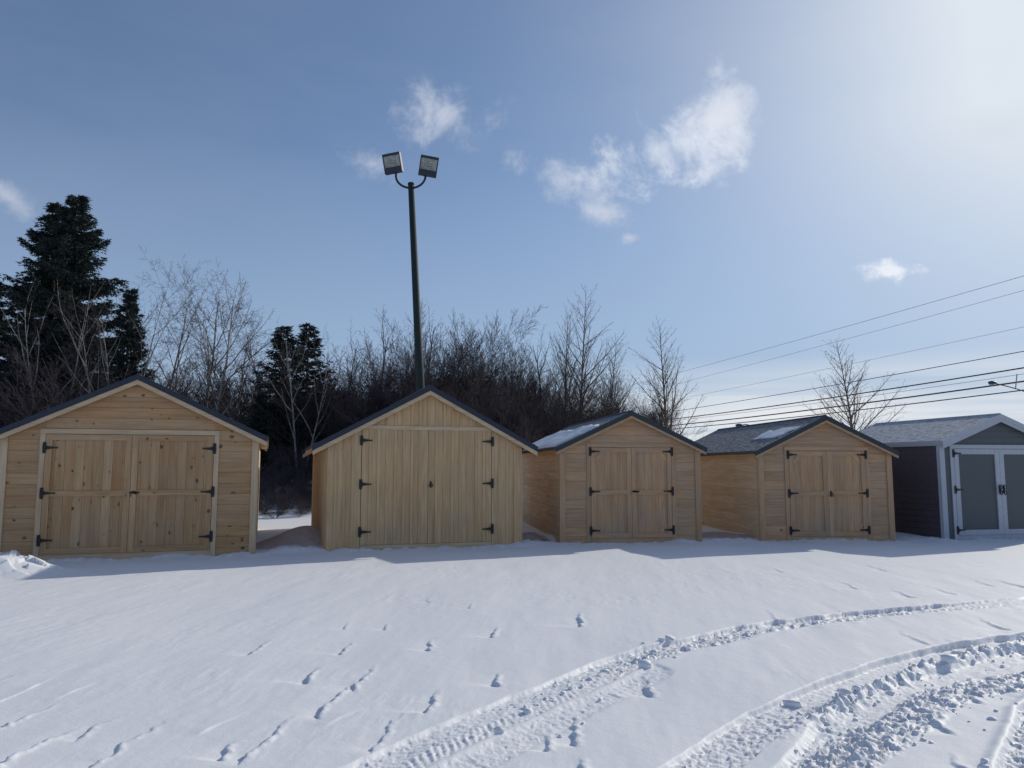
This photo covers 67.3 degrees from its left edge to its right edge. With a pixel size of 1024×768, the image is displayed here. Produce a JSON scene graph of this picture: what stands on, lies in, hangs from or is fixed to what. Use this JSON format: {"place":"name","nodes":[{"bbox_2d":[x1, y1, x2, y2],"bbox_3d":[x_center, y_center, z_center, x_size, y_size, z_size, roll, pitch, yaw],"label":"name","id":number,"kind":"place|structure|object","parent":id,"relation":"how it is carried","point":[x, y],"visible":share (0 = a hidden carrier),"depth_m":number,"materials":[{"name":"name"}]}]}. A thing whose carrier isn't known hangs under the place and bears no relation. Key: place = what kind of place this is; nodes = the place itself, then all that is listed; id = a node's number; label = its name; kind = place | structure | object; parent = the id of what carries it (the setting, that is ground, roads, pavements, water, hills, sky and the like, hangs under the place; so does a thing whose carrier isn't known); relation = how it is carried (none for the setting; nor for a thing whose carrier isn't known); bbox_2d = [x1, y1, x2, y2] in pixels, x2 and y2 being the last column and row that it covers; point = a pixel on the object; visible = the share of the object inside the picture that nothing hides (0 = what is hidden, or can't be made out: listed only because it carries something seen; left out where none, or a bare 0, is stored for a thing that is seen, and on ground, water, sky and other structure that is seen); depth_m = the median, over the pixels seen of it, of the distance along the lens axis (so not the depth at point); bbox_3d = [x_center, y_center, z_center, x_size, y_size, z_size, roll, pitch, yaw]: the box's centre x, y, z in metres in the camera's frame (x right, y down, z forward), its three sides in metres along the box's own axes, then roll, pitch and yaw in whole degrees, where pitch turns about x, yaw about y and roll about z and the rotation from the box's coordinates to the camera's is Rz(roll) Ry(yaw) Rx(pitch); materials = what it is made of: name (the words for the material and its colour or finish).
{"place":"outdoors","nodes":[
{"label":"outdoors","id":0,"kind":"place"},
{"bbox_2d":[0,479,1023,767],"bbox_3d":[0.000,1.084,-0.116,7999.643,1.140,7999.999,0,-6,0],"label":"snow ground","id":1,"kind":"structure","parent":0,"point":[290,643],"depth_m":6.15,"materials":[{"name":"white snow"}]},
{"bbox_2d":[0,275,17,377],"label":"spruce tree","id":2,"kind":"object","parent":1,"relation":"on","point":[2,304],"visible":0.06,"depth_m":36.88,"materials":[{"name":"green plant"}]},
{"bbox_2d":[0,329,58,426],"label":"spruce tree","id":3,"kind":"object","parent":1,"relation":"on","point":[13,341],"visible":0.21,"depth_m":33.00,"materials":[{"name":"green plant"}]},
{"bbox_2d":[0,381,71,427],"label":"shrub","id":4,"kind":"object","parent":1,"relation":"on","point":[58,390],"visible":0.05,"depth_m":30.13,"materials":[{"name":"brown plant"}]},
{"bbox_2d":[0,274,124,413],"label":"birch tree","id":5,"kind":"object","parent":1,"relation":"on","point":[69,329],"visible":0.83,"depth_m":32.79,"materials":[{"name":"brown plant"}]},
{"bbox_2d":[0,201,125,423],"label":"spruce tree","id":6,"kind":"object","parent":1,"relation":"on","point":[19,286],"visible":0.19,"depth_m":36.75,"materials":[{"name":"green plant"}]},
{"bbox_2d":[0,194,148,417],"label":"spruce tree","id":7,"kind":"object","parent":1,"relation":"on","point":[70,250],"visible":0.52,"depth_m":35.88,"materials":[{"name":"green plant"}]},
{"bbox_2d":[0,343,195,424],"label":"shrub","id":8,"kind":"object","parent":1,"relation":"on","point":[41,393],"visible":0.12,"depth_m":30.52,"materials":[{"name":"brown plant"}]},
{"bbox_2d":[0,342,196,426],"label":"shrub","id":9,"kind":"object","parent":1,"relation":"on","point":[32,395],"visible":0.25,"depth_m":30.41,"materials":[{"name":"brown plant"}]},
{"bbox_2d":[15,373,194,405],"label":"shrub","id":10,"kind":"object","parent":1,"relation":"on","point":[69,389],"visible":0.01,"depth_m":32.32,"materials":[{"name":"brown plant"}]},
{"bbox_2d":[96,288,158,386],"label":"spruce tree","id":11,"kind":"object","parent":1,"relation":"on","point":[130,299],"visible":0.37,"depth_m":35.23,"materials":[{"name":"green plant"}]},
{"bbox_2d":[86,275,168,385],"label":"birch tree","id":12,"kind":"object","parent":1,"relation":"on","point":[157,315],"visible":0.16,"depth_m":37.81,"materials":[{"name":"brown plant"}]},
{"bbox_2d":[51,245,207,397],"bbox_3d":[-16.891,-0.719,33.967,6.626,11.262,3.461,6,-8,-43],"label":"birch tree","id":13,"kind":"object","parent":1,"relation":"on","point":[107,365],"visible":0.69,"depth_m":34.14,"materials":[{"name":"brown plant"}]},
{"bbox_2d":[0,373,268,560],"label":"storage shed","id":14,"kind":"structure","parent":1,"relation":"on","point":[137,465],"depth_m":13.11,"materials":[{"name":"brown wood"}]},
{"bbox_2d":[36,434,132,554],"bbox_3d":[-7.141,1.835,12.876,1.344,1.974,0.074,2,-6,-17],"label":"door","id":15,"kind":"structure","parent":14,"relation":"in","point":[84,494],"depth_m":12.89,"materials":[{"name":"brown wood"}]},
{"bbox_2d":[127,435,215,551],"bbox_3d":[-5.853,1.875,13.257,1.352,1.974,0.117,2,-6,-17],"label":"door","id":16,"kind":"structure","parent":14,"relation":"in","point":[150,479],"depth_m":13.28,"materials":[{"name":"brown wood"}]},
{"bbox_2d":[77,348,235,404],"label":"shrub","id":17,"kind":"object","parent":1,"relation":"on","point":[192,380],"visible":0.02,"depth_m":37.85,"materials":[{"name":"brown plant"}]},
{"bbox_2d":[137,307,204,395],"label":"birch tree","id":18,"kind":"object","parent":1,"relation":"on","point":[168,335],"visible":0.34,"depth_m":41.04,"materials":[{"name":"brown plant"}]},
{"bbox_2d":[73,352,272,423],"bbox_3d":[-15.104,1.810,36.370,8.572,6.281,7.794,-1,-6,6],"label":"shrub","id":19,"kind":"object","parent":1,"relation":"on","point":[200,388],"visible":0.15,"depth_m":34.96,"materials":[{"name":"brown plant"}]},
{"bbox_2d":[147,262,230,404],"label":"birch tree","id":20,"kind":"object","parent":1,"relation":"on","point":[178,361],"visible":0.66,"depth_m":36.23,"materials":[{"name":"brown plant"}]},
{"bbox_2d":[152,260,274,425],"bbox_3d":[-13.729,-0.280,36.478,3.667,10.604,7.019,-5,-8,41],"label":"birch tree","id":21,"kind":"object","parent":1,"relation":"on","point":[217,351],"visible":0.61,"depth_m":35.77,"materials":[{"name":"brown plant"}]},
{"bbox_2d":[172,259,273,414],"bbox_3d":[-13.241,-0.407,35.359,5.668,10.687,5.302,-1,-6,14],"label":"birch tree","id":22,"kind":"object","parent":1,"relation":"on","point":[220,391],"visible":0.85,"depth_m":35.08,"materials":[{"name":"brown plant"}]},
{"bbox_2d":[159,367,310,449],"bbox_3d":[-14.018,1.824,40.402,8.747,7.054,9.367,0,-6,-4],"label":"shrub","id":23,"kind":"object","parent":1,"relation":"on","point":[224,398],"visible":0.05,"depth_m":39.33,"materials":[{"name":"brown plant"}]},
{"bbox_2d":[220,293,299,462],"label":"birch tree","id":24,"kind":"object","parent":1,"relation":"on","point":[250,352],"visible":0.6,"depth_m":36.62,"materials":[{"name":"brown plant"}]},
{"bbox_2d":[259,495,276,513],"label":"shrub","id":25,"kind":"object","parent":1,"relation":"on","point":[263,506],"visible":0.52,"depth_m":23.19,"materials":[{"name":"brown plant"}]},
{"bbox_2d":[245,392,293,480],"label":"spruce tree","id":26,"kind":"object","parent":1,"relation":"on","point":[259,399],"visible":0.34,"depth_m":33.87,"materials":[{"name":"green plant"}]},
{"bbox_2d":[259,479,282,510],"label":"shrub","id":27,"kind":"object","parent":1,"relation":"on","point":[268,494],"visible":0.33,"depth_m":25.88,"materials":[{"name":"brown plant"}]},
{"bbox_2d":[204,363,345,462],"bbox_3d":[-11.502,2.018,35.456,7.047,5.534,8.484,-5,-8,37],"label":"shrub","id":28,"kind":"object","parent":1,"relation":"on","point":[258,386],"visible":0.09,"depth_m":34.41,"materials":[{"name":"brown plant"}]},
{"bbox_2d":[259,500,294,517],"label":"shrub","id":29,"kind":"object","parent":1,"relation":"on","point":[281,510],"visible":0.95,"depth_m":22.18,"materials":[{"name":"brown plant"}]},
{"bbox_2d":[259,470,294,497],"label":"shrub","id":30,"kind":"object","parent":1,"relation":"on","point":[274,487],"visible":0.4,"depth_m":28.64,"materials":[{"name":"brown plant"}]},
{"bbox_2d":[259,458,297,496],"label":"shrub","id":31,"kind":"object","parent":1,"relation":"on","point":[268,472],"visible":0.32,"depth_m":29.19,"materials":[{"name":"brown plant"}]},
{"bbox_2d":[237,325,324,483],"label":"pine tree","id":32,"kind":"object","parent":1,"relation":"on","point":[280,343],"visible":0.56,"depth_m":34.81,"materials":[{"name":"green plant"}]},
{"bbox_2d":[267,495,304,511],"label":"shrub","id":33,"kind":"object","parent":1,"relation":"on","point":[282,502],"visible":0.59,"depth_m":23.91,"materials":[{"name":"brown plant"}]},
{"bbox_2d":[262,436,311,485],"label":"shrub","id":34,"kind":"object","parent":1,"relation":"on","point":[281,455],"visible":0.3,"depth_m":33.34,"materials":[{"name":"brown plant"}]},
{"bbox_2d":[267,441,312,486],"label":"shrub","id":35,"kind":"object","parent":1,"relation":"on","point":[299,470],"visible":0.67,"depth_m":30.54,"materials":[{"name":"brown plant"}]},
{"bbox_2d":[284,481,311,503],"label":"shrub","id":36,"kind":"object","parent":1,"relation":"on","point":[303,494],"visible":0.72,"depth_m":26.19,"materials":[{"name":"brown plant"}]},
{"bbox_2d":[256,322,343,475],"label":"pine tree","id":37,"kind":"object","parent":1,"relation":"on","point":[310,346],"visible":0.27,"depth_m":37.10,"materials":[{"name":"green plant"}]},
{"bbox_2d":[288,493,311,511],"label":"shrub","id":38,"kind":"object","parent":1,"relation":"on","point":[303,503],"visible":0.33,"depth_m":23.66,"materials":[{"name":"brown plant"}]},
{"bbox_2d":[289,498,311,515],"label":"shrub","id":39,"kind":"object","parent":1,"relation":"on","point":[299,509],"visible":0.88,"depth_m":22.66,"materials":[{"name":"brown plant"}]},
{"bbox_2d":[288,473,312,506],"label":"shrub","id":40,"kind":"object","parent":1,"relation":"on","point":[302,481],"visible":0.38,"depth_m":27.60,"materials":[{"name":"brown plant"}]},
{"bbox_2d":[254,319,349,483],"bbox_3d":[-9.010,0.895,33.509,2.999,7.557,3.206,-3,-7,24],"label":"birch tree","id":41,"kind":"object","parent":1,"relation":"on","point":[291,398],"visible":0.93,"depth_m":33.31,"materials":[{"name":"brown plant"}]},
{"bbox_2d":[286,433,321,481],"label":"shrub","id":42,"kind":"object","parent":1,"relation":"on","point":[297,458],"visible":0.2,"depth_m":32.43,"materials":[{"name":"brown plant"}]},
{"bbox_2d":[287,384,335,479],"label":"spruce tree","id":43,"kind":"object","parent":1,"relation":"on","point":[318,391],"visible":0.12,"depth_m":35.92,"materials":[{"name":"green plant"}]},
{"bbox_2d":[292,327,369,429],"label":"bare tree","id":44,"kind":"object","parent":1,"relation":"on","point":[349,364],"visible":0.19,"depth_m":38.35,"materials":[{"name":"brown plant"}]},
{"bbox_2d":[263,347,402,428],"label":"thicket tree","id":45,"kind":"object","parent":1,"relation":"on","point":[342,382],"visible":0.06,"depth_m":38.73,"materials":[{"name":"brown plant"}]},
{"bbox_2d":[253,377,433,464],"bbox_3d":[-7.142,2.072,34.756,6.768,5.454,7.444,-4,-7,33],"label":"shrub","id":46,"kind":"object","parent":1,"relation":"on","point":[331,424],"visible":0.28,"depth_m":33.72,"materials":[{"name":"brown plant"}]},
{"bbox_2d":[269,359,427,439],"bbox_3d":[-6.895,1.712,35.685,8.517,6.414,7.954,-3,-7,23],"label":"shrub","id":47,"kind":"object","parent":1,"relation":"on","point":[323,418],"visible":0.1,"depth_m":33.95,"materials":[{"name":"brown plant"}]},
{"bbox_2d":[343,307,404,423],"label":"bare tree","id":48,"kind":"object","parent":1,"relation":"on","point":[384,348],"visible":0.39,"depth_m":36.40,"materials":[{"name":"brown plant"}]},
{"bbox_2d":[314,341,453,435],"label":"thicket tree","id":49,"kind":"object","parent":1,"relation":"on","point":[360,387],"visible":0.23,"depth_m":33.82,"materials":[{"name":"brown plant"}]},
{"bbox_2d":[110,359,680,450],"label":"wood","id":50,"kind":"object","parent":1,"relation":"on","point":[378,396],"visible":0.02,"depth_m":47.53,"materials":[{"name":"brown plant"}]},
{"bbox_2d":[313,313,478,422],"bbox_3d":[-4.734,0.801,37.109,8.649,8.462,7.184,-5,-8,39],"label":"thicket tree","id":51,"kind":"object","parent":1,"relation":"on","point":[400,367],"visible":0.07,"depth_m":37.10,"materials":[{"name":"brown plant"}]},
{"bbox_2d":[342,383,456,424],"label":"shrub","id":52,"kind":"object","parent":1,"relation":"on","point":[374,408],"visible":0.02,"depth_m":32.12,"materials":[{"name":"brown plant"}]},
{"bbox_2d":[382,151,438,391],"bbox_3d":[-2.860,-1.387,21.264,1.616,10.355,0.443,0,-6,0],"label":"floodlight pole","id":53,"kind":"object","parent":1,"relation":"on","point":[393,164],"visible":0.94,"depth_m":21.50,"materials":[{"name":"metal"}]},
{"bbox_2d":[302,384,537,550],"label":"storage shed","id":54,"kind":"structure","parent":1,"relation":"on","point":[430,465],"depth_m":14.59,"materials":[{"name":"brown wood"}]},
{"bbox_2d":[358,429,427,544],"bbox_3d":[-2.210,1.915,14.388,1.286,2.134,0.069,2,-6,-17],"label":"door","id":55,"kind":"structure","parent":54,"relation":"in","point":[393,483],"depth_m":14.39,"materials":[{"name":"brown wood"}]},
{"bbox_2d":[427,430,493,542],"bbox_3d":[-0.971,1.954,14.753,1.286,2.134,0.090,2,-6,-17],"label":"door","id":56,"kind":"structure","parent":54,"relation":"in","point":[460,483],"depth_m":14.76,"materials":[{"name":"brown wood"}]},
{"bbox_2d":[328,368,512,426],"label":"shrub","id":57,"kind":"object","parent":1,"relation":"on","point":[491,408],"visible":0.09,"depth_m":29.56,"materials":[{"name":"brown plant"}]},
{"bbox_2d":[324,349,529,427],"bbox_3d":[-4.717,1.562,33.891,9.958,6.496,8.272,-3,-7,25],"label":"shrub","id":58,"kind":"object","parent":1,"relation":"on","point":[381,383],"visible":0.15,"depth_m":32.58,"materials":[{"name":"brown plant"}]},
{"bbox_2d":[372,310,510,401],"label":"thicket tree","id":59,"kind":"object","parent":1,"relation":"on","point":[435,357],"visible":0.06,"depth_m":37.79,"materials":[{"name":"brown plant"}]},
{"bbox_2d":[355,305,547,422],"bbox_3d":[-2.779,0.599,35.654,8.026,8.821,7.297,3,-7,-27],"label":"thicket tree","id":60,"kind":"object","parent":1,"relation":"on","point":[466,355],"visible":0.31,"depth_m":35.30,"materials":[{"name":"brown plant"}]},
{"bbox_2d":[352,342,564,438],"bbox_3d":[-2.716,1.544,35.649,9.227,6.761,8.390,2,-6,-18],"label":"shrub","id":61,"kind":"object","parent":1,"relation":"on","point":[507,382],"visible":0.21,"depth_m":34.10,"materials":[{"name":"brown plant"}]},
{"bbox_2d":[388,321,556,436],"bbox_3d":[-2.136,0.741,38.901,8.201,8.823,7.658,-3,-7,30],"label":"thicket tree","id":62,"kind":"object","parent":1,"relation":"on","point":[485,353],"visible":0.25,"depth_m":37.35,"materials":[{"name":"brown plant"}]},
{"bbox_2d":[369,300,580,414],"bbox_3d":[-2.193,0.524,39.824,8.790,9.413,10.583,-6,-8,44],"label":"thicket tree","id":63,"kind":"object","parent":1,"relation":"on","point":[459,351],"visible":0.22,"depth_m":37.29,"materials":[{"name":"brown plant"}]},
{"bbox_2d":[444,366,551,442],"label":"shrub","id":64,"kind":"object","parent":1,"relation":"on","point":[515,423],"visible":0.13,"depth_m":30.77,"materials":[{"name":"brown plant"}]},
{"bbox_2d":[455,393,569,442],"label":"shrub","id":65,"kind":"object","parent":1,"relation":"on","point":[526,433],"visible":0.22,"depth_m":29.25,"materials":[{"name":"brown plant"}]},
{"bbox_2d":[441,356,600,441],"bbox_3d":[-0.179,1.665,33.919,7.363,5.938,7.885,3,-7,-28],"label":"shrub","id":66,"kind":"object","parent":1,"relation":"on","point":[550,411],"visible":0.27,"depth_m":33.50,"materials":[{"name":"brown plant"}]},
{"bbox_2d":[442,332,600,424],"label":"thicket tree","id":67,"kind":"object","parent":1,"relation":"on","point":[520,366],"visible":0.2,"depth_m":39.25,"materials":[{"name":"brown plant"}]},
{"bbox_2d":[474,350,590,438],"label":"thicket tree","id":68,"kind":"object","parent":1,"relation":"on","point":[546,391],"visible":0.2,"depth_m":35.93,"materials":[{"name":"brown plant"}]},
{"bbox_2d":[489,366,609,440],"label":"shrub","id":69,"kind":"object","parent":1,"relation":"on","point":[561,422],"visible":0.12,"depth_m":34.72,"materials":[{"name":"brown plant"}]},
{"bbox_2d":[485,372,621,436],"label":"shrub","id":70,"kind":"object","parent":1,"relation":"on","point":[605,408],"visible":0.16,"depth_m":36.43,"materials":[{"name":"brown plant"}]},
{"bbox_2d":[516,324,591,429],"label":"bare tree","id":71,"kind":"object","parent":1,"relation":"on","point":[537,357],"visible":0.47,"depth_m":40.41,"materials":[{"name":"brown plant"}]},
{"bbox_2d":[532,306,605,421],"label":"poplar tree","id":72,"kind":"object","parent":1,"relation":"on","point":[566,349],"visible":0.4,"depth_m":41.42,"materials":[{"name":"brown plant"}]},
{"bbox_2d":[541,361,636,420],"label":"thicket tree","id":73,"kind":"object","parent":1,"relation":"on","point":[619,398],"visible":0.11,"depth_m":41.72,"materials":[{"name":"brown plant"}]},
{"bbox_2d":[545,283,638,422],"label":"poplar tree","id":74,"kind":"object","parent":1,"relation":"on","point":[583,355],"visible":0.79,"depth_m":40.16,"materials":[{"name":"brown plant"}]},
{"bbox_2d":[576,335,642,414],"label":"poplar tree","id":75,"kind":"object","parent":1,"relation":"on","point":[610,384],"visible":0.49,"depth_m":42.18,"materials":[{"name":"brown plant"}]},
{"bbox_2d":[522,410,706,542],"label":"storage shed","id":76,"kind":"structure","parent":1,"relation":"on","point":[630,476],"depth_m":15.74,"materials":[{"name":"brown wood"}]},
{"bbox_2d":[589,447,631,537],"bbox_3d":[1.998,2.200,15.625,0.886,1.829,0.074,1,-6,-8],"label":"door","id":77,"kind":"structure","parent":76,"relation":"in","point":[610,491],"depth_m":15.63,"materials":[{"name":"brown wood"}]},
{"bbox_2d":[631,447,674,537],"bbox_3d":[2.878,2.210,15.718,0.894,1.829,0.117,1,-6,-8],"label":"door","id":78,"kind":"structure","parent":76,"relation":"in","point":[651,473],"depth_m":15.75,"materials":[{"name":"brown wood"}]},
{"bbox_2d":[577,374,674,424],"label":"thicket tree","id":79,"kind":"object","parent":1,"relation":"on","point":[641,405],"visible":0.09,"depth_m":42.07,"materials":[{"name":"brown plant"}]},
{"bbox_2d":[582,405,710,439],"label":"shrub","id":80,"kind":"object","parent":1,"relation":"on","point":[657,420],"visible":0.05,"depth_m":34.38,"materials":[{"name":"brown plant"}]},
{"bbox_2d":[624,393,681,430],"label":"thicket tree","id":81,"kind":"object","parent":1,"relation":"on","point":[660,412],"visible":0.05,"depth_m":44.85,"materials":[{"name":"brown plant"}]},
{"bbox_2d":[619,317,705,435],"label":"poplar tree","id":82,"kind":"object","parent":1,"relation":"on","point":[664,398],"visible":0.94,"depth_m":40.27,"materials":[{"name":"brown plant"}]},
{"bbox_2d":[694,415,898,540],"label":"storage shed","id":83,"kind":"structure","parent":1,"relation":"on","point":[820,477],"depth_m":16.10,"materials":[{"name":"brown wood"}]},
{"bbox_2d":[787,450,829,535],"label":"door","id":84,"kind":"structure","parent":83,"relation":"in","point":[808,475],"depth_m":16.00,"materials":[{"name":"brown wood"}]},
{"bbox_2d":[827,451,870,535],"bbox_3d":[7.033,2.277,16.062,0.871,1.769,0.095,1,-6,-5],"label":"door","id":85,"kind":"structure","parent":83,"relation":"in","point":[848,494],"depth_m":16.07,"materials":[{"name":"brown wood"}]},
{"bbox_2d":[801,339,907,430],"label":"poplar tree","id":86,"kind":"object","parent":1,"relation":"on","point":[855,416],"visible":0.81,"depth_m":41.99,"materials":[{"name":"brown plant"}]},
{"bbox_2d":[859,413,1023,539],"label":"storage shed","id":87,"kind":"structure","parent":1,"relation":"on","point":[959,478],"depth_m":16.46,"materials":[{"name":"grey wood"}]},
{"bbox_2d":[952,449,1003,534],"bbox_3d":[9.876,2.283,16.285,1.164,1.804,0.103,1,-6,-12],"label":"door","id":88,"kind":"structure","parent":87,"relation":"in","point":[977,487],"depth_m":16.32,"materials":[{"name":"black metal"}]},
{"bbox_2d":[999,449,1023,533],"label":"door","id":89,"kind":"structure","parent":87,"relation":"in","point":[1011,461],"depth_m":16.50,"materials":[{"name":"grey metal"}]},
{"bbox_2d":[0,0,1023,440],"label":"sky","id":90,"kind":"structure","parent":0,"point":[743,176],"materials":[{"name":"blue"}]},
{"bbox_2d":[533,424,598,448],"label":"roof snow","id":91,"kind":"structure","parent":0,"point":[557,438],"depth_m":17.06,"materials":[{"name":"white snow"}]},
{"bbox_2d":[753,426,800,438],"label":"roof snow","id":92,"kind":"structure","parent":0,"point":[773,434],"depth_m":16.82,"materials":[{"name":"white snow"}]},
{"bbox_2d":[674,390,1023,428],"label":"power line","id":93,"kind":"object","parent":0,"point":[868,408],"visible":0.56,"depth_m":55.76,"materials":[{"name":"rubber"}]},
{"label":"utility pole","id":94,"kind":"object","parent":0,"visible":0},
{"bbox_2d":[606,276,1022,391],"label":"power line","id":95,"kind":"object","parent":94,"relation":"attached to","point":[850,325],"visible":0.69,"depth_m":58.07,"materials":[{"name":"metal"}]},
{"bbox_2d":[630,290,1023,395],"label":"power line","id":96,"kind":"object","parent":94,"relation":"attached to","point":[855,336],"visible":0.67,"depth_m":57.67,"materials":[{"name":"metal"}]},
{"bbox_2d":[634,327,1021,407],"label":"power line","id":97,"kind":"object","parent":94,"relation":"attached to","point":[858,362],"visible":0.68,"depth_m":57.04,"materials":[{"name":"metal"}]},
{"bbox_2d":[675,381,1023,425],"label":"power line","id":98,"kind":"object","parent":94,"relation":"attached to","point":[867,402],"visible":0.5,"depth_m":55.64,"materials":[{"name":"rubber"}]},
{"bbox_2d":[677,367,1023,418],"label":"power line","id":99,"kind":"object","parent":94,"relation":"attached to","point":[869,391],"visible":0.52,"depth_m":55.62,"materials":[{"name":"rubber"}]},
{"bbox_2d":[678,351,1023,410],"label":"power line","id":100,"kind":"object","parent":94,"relation":"attached to","point":[866,379],"visible":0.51,"depth_m":55.96,"materials":[{"name":"metal"}]},
{"bbox_2d":[683,374,1021,419],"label":"power line","id":101,"kind":"object","parent":94,"relation":"attached to","point":[871,395],"visible":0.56,"depth_m":55.37,"materials":[{"name":"metal"}]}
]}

